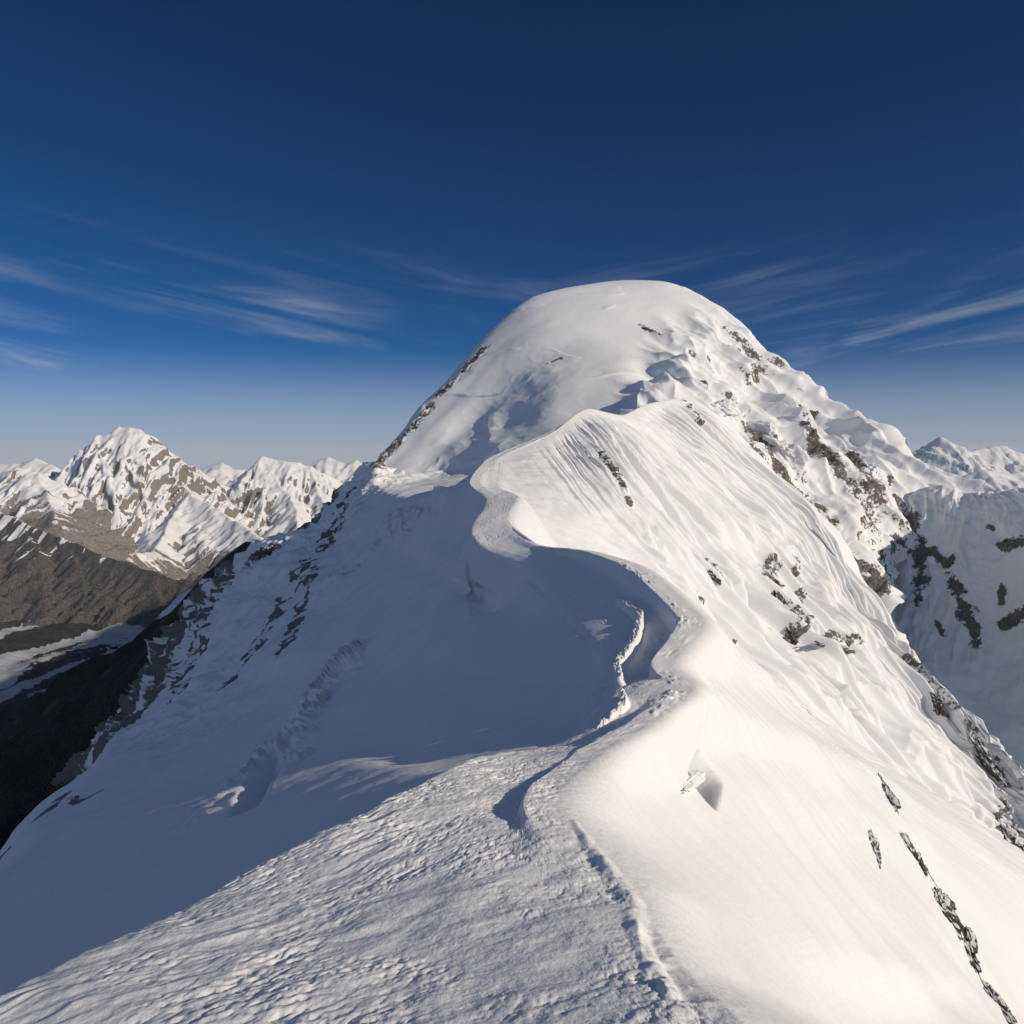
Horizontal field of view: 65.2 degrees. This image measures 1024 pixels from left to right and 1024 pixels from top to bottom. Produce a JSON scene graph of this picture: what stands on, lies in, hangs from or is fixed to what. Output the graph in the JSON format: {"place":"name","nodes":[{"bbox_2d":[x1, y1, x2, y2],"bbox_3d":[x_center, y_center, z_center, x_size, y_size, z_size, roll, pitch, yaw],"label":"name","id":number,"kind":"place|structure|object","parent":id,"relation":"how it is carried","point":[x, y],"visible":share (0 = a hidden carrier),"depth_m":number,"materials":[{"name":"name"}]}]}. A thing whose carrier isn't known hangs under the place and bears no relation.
{"place":"outdoors","nodes":[
{"label":"outdoors","id":0,"kind":"place"},
{"bbox_2d":[0,458,60,487],"bbox_3d":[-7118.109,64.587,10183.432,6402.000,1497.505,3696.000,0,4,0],"label":"mountain","id":1,"kind":"structure","parent":0,"point":[35,466],"depth_m":10325.60,"materials":[{"name":"white snow"}]},
{"bbox_2d":[0,472,136,560],"bbox_3d":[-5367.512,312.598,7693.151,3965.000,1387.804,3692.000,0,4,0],"label":"mountain","id":2,"kind":"structure","parent":0,"point":[41,501],"depth_m":7582.43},
{"bbox_2d":[0,579,185,711],"bbox_3d":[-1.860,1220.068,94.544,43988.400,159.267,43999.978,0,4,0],"label":"valley floor","id":3,"kind":"structure","parent":0,"point":[35,661],"depth_m":4902.94,"materials":[{"name":"white snow"}]},
{"bbox_2d":[0,512,195,629],"bbox_3d":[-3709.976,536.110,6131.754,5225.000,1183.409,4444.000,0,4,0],"label":"brown mountain","id":4,"kind":"structure","parent":0,"point":[47,579],"depth_m":5876.91,"materials":[{"name":"brown stone"}]},
{"bbox_2d":[0,541,250,849],"bbox_3d":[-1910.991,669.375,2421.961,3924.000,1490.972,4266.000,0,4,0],"label":"rock spur","id":5,"kind":"structure","parent":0,"point":[47,734],"depth_m":818.75,"materials":[{"name":"rock"},{"name":"snow"}]},
{"bbox_2d":[43,426,263,583],"bbox_3d":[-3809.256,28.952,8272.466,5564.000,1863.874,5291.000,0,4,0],"label":"mountain","id":6,"kind":"structure","parent":0,"point":[177,517],"depth_m":8209.30,"materials":[{"name":"white snow"}]},
{"bbox_2d":[133,588,191,639],"bbox_3d":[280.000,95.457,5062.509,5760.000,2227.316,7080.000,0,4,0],"label":"massif","id":7,"kind":"structure","parent":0,"point":[173,605],"depth_m":1613.80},
{"bbox_2d":[0,457,361,484],"bbox_3d":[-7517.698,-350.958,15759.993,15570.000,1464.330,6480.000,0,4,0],"label":"distant range","id":8,"kind":"structure","parent":0,"point":[224,474],"depth_m":15885.32,"materials":[{"name":"white snow"}]},
{"bbox_2d":[224,456,342,537],"bbox_3d":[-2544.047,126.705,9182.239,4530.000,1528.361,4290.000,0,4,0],"label":"mountain","id":9,"kind":"structure","parent":0,"point":[270,496],"depth_m":9338.36,"materials":[{"name":"white snow"}]},
{"bbox_2d":[0,424,1023,1023],"bbox_3d":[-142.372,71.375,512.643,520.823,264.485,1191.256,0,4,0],"label":"snow ridge","id":10,"kind":"structure","parent":0,"point":[376,742],"depth_m":53.30,"materials":[{"name":"white snow"}]},
{"bbox_2d":[253,545,279,557],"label":"rock outcrop","id":11,"kind":"object","parent":10,"relation":"on","point":[261,551],"visible":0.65,"depth_m":713.45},
{"bbox_2d":[683,770,706,793],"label":"snow block","id":12,"kind":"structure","parent":10,"relation":"on","point":[696,778],"depth_m":41.66,"materials":[{"name":"white snow"}]},
{"bbox_2d":[868,829,881,868],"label":"rock outcrop","id":13,"kind":"object","parent":10,"relation":"on","point":[874,841],"visible":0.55,"depth_m":75.71,"materials":[{"name":"grey stone"}]},
{"bbox_2d":[878,773,900,811],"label":"rock outcrop","id":14,"kind":"object","parent":10,"relation":"on","point":[893,800],"visible":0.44,"depth_m":96.03,"materials":[{"name":"grey stone"}]},
{"bbox_2d":[900,831,927,878],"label":"rock outcrop","id":15,"kind":"object","parent":10,"relation":"on","point":[911,848],"visible":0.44,"depth_m":87.64,"materials":[{"name":"grey stone"}]},
{"bbox_2d":[932,887,963,939],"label":"rock outcrop","id":16,"kind":"object","parent":10,"relation":"on","point":[946,903],"visible":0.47,"depth_m":81.98,"materials":[{"name":"grey stone"}]},
{"bbox_2d":[962,926,981,972],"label":"rock outcrop","id":17,"kind":"object","parent":10,"relation":"on","point":[970,944],"visible":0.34,"depth_m":79.23,"materials":[{"name":"grey stone"}]},
{"bbox_2d":[983,980,1016,1023],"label":"rock outcrop","id":18,"kind":"object","parent":10,"relation":"on","point":[992,993],"visible":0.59,"depth_m":73.04,"materials":[{"name":"grey stone"}]},
{"bbox_2d":[0,0,1023,469],"label":"sky","id":19,"kind":"structure","parent":0,"point":[234,233],"materials":[{"name":"blue"}]},
{"bbox_2d":[366,280,984,614],"bbox_3d":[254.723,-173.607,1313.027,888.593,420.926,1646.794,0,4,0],"label":"summit dome","id":20,"kind":"structure","parent":0,"point":[533,367],"depth_m":976.01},
{"bbox_2d":[710,398,739,420],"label":"serac","id":21,"kind":"object","parent":20,"relation":"on","point":[726,406],"visible":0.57,"depth_m":848.70,"materials":[{"name":"white snow"}]},
{"bbox_2d":[746,420,782,449],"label":"serac","id":22,"kind":"object","parent":20,"relation":"on","point":[769,429],"visible":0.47,"depth_m":842.02,"materials":[{"name":"white snow"}]},
{"bbox_2d":[778,440,808,469],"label":"serac","id":23,"kind":"object","parent":20,"relation":"on","point":[795,456],"visible":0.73,"depth_m":816.08,"materials":[{"name":"white snow"}]},
{"bbox_2d":[860,461,888,484],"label":"serac","id":24,"kind":"object","parent":20,"relation":"on","point":[875,472],"visible":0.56,"depth_m":865.37,"materials":[{"name":"white snow"}]},
{"bbox_2d":[497,398,1023,838],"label":"fluted snow face","id":25,"kind":"object","parent":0,"point":[684,495],"visible":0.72,"depth_m":347.80},
{"bbox_2d":[708,569,720,584],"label":"rock outcrop","id":26,"kind":"object","parent":25,"relation":"on","point":[715,578],"visible":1,"depth_m":291.59,"materials":[{"name":"grey stone"}]},
{"bbox_2d":[772,580,799,643],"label":"rock outcrop","id":27,"kind":"object","parent":25,"relation":"on","point":[778,595],"visible":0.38,"depth_m":332.29,"materials":[{"name":"grey stone"}]},
{"bbox_2d":[814,641,854,653],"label":"rock outcrop","id":28,"kind":"object","parent":25,"relation":"on","point":[846,650],"visible":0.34,"depth_m":365.55,"materials":[{"name":"grey stone"}]},
{"bbox_2d":[929,691,948,717],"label":"rock outcrop","id":29,"kind":"object","parent":25,"relation":"on","point":[938,707],"visible":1,"depth_m":418.74,"materials":[{"name":"grey stone"}]},
{"bbox_2d":[968,734,1007,785],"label":"rock outcrop","id":30,"kind":"object","parent":25,"relation":"on","point":[987,762],"visible":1,"depth_m":385.75,"materials":[{"name":"grey stone"}]},
{"bbox_2d":[995,817,1023,851],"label":"rock outcrop","id":31,"kind":"object","parent":25,"relation":"on","point":[1010,834],"visible":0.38,"depth_m":333.79,"materials":[{"name":"grey stone"}]},
{"bbox_2d":[891,485,1023,769],"bbox_3d":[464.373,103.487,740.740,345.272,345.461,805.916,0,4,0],"label":"snow wall","id":32,"kind":"structure","parent":0,"point":[957,615],"depth_m":743.03,"materials":[{"name":"white snow"}]},
{"bbox_2d":[912,436,1023,476],"bbox_3d":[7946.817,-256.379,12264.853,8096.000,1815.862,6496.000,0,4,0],"label":"distant mountain","id":33,"kind":"structure","parent":0,"point":[944,454],"depth_m":12216.31,"materials":[{"name":"white snow"}]},
{"bbox_2d":[963,470,1023,492],"bbox_3d":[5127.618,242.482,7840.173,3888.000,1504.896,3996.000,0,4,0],"label":"distant mountain","id":34,"kind":"structure","parent":0,"point":[997,482],"depth_m":7870.30,"materials":[{"name":"white snow"}]}
]}

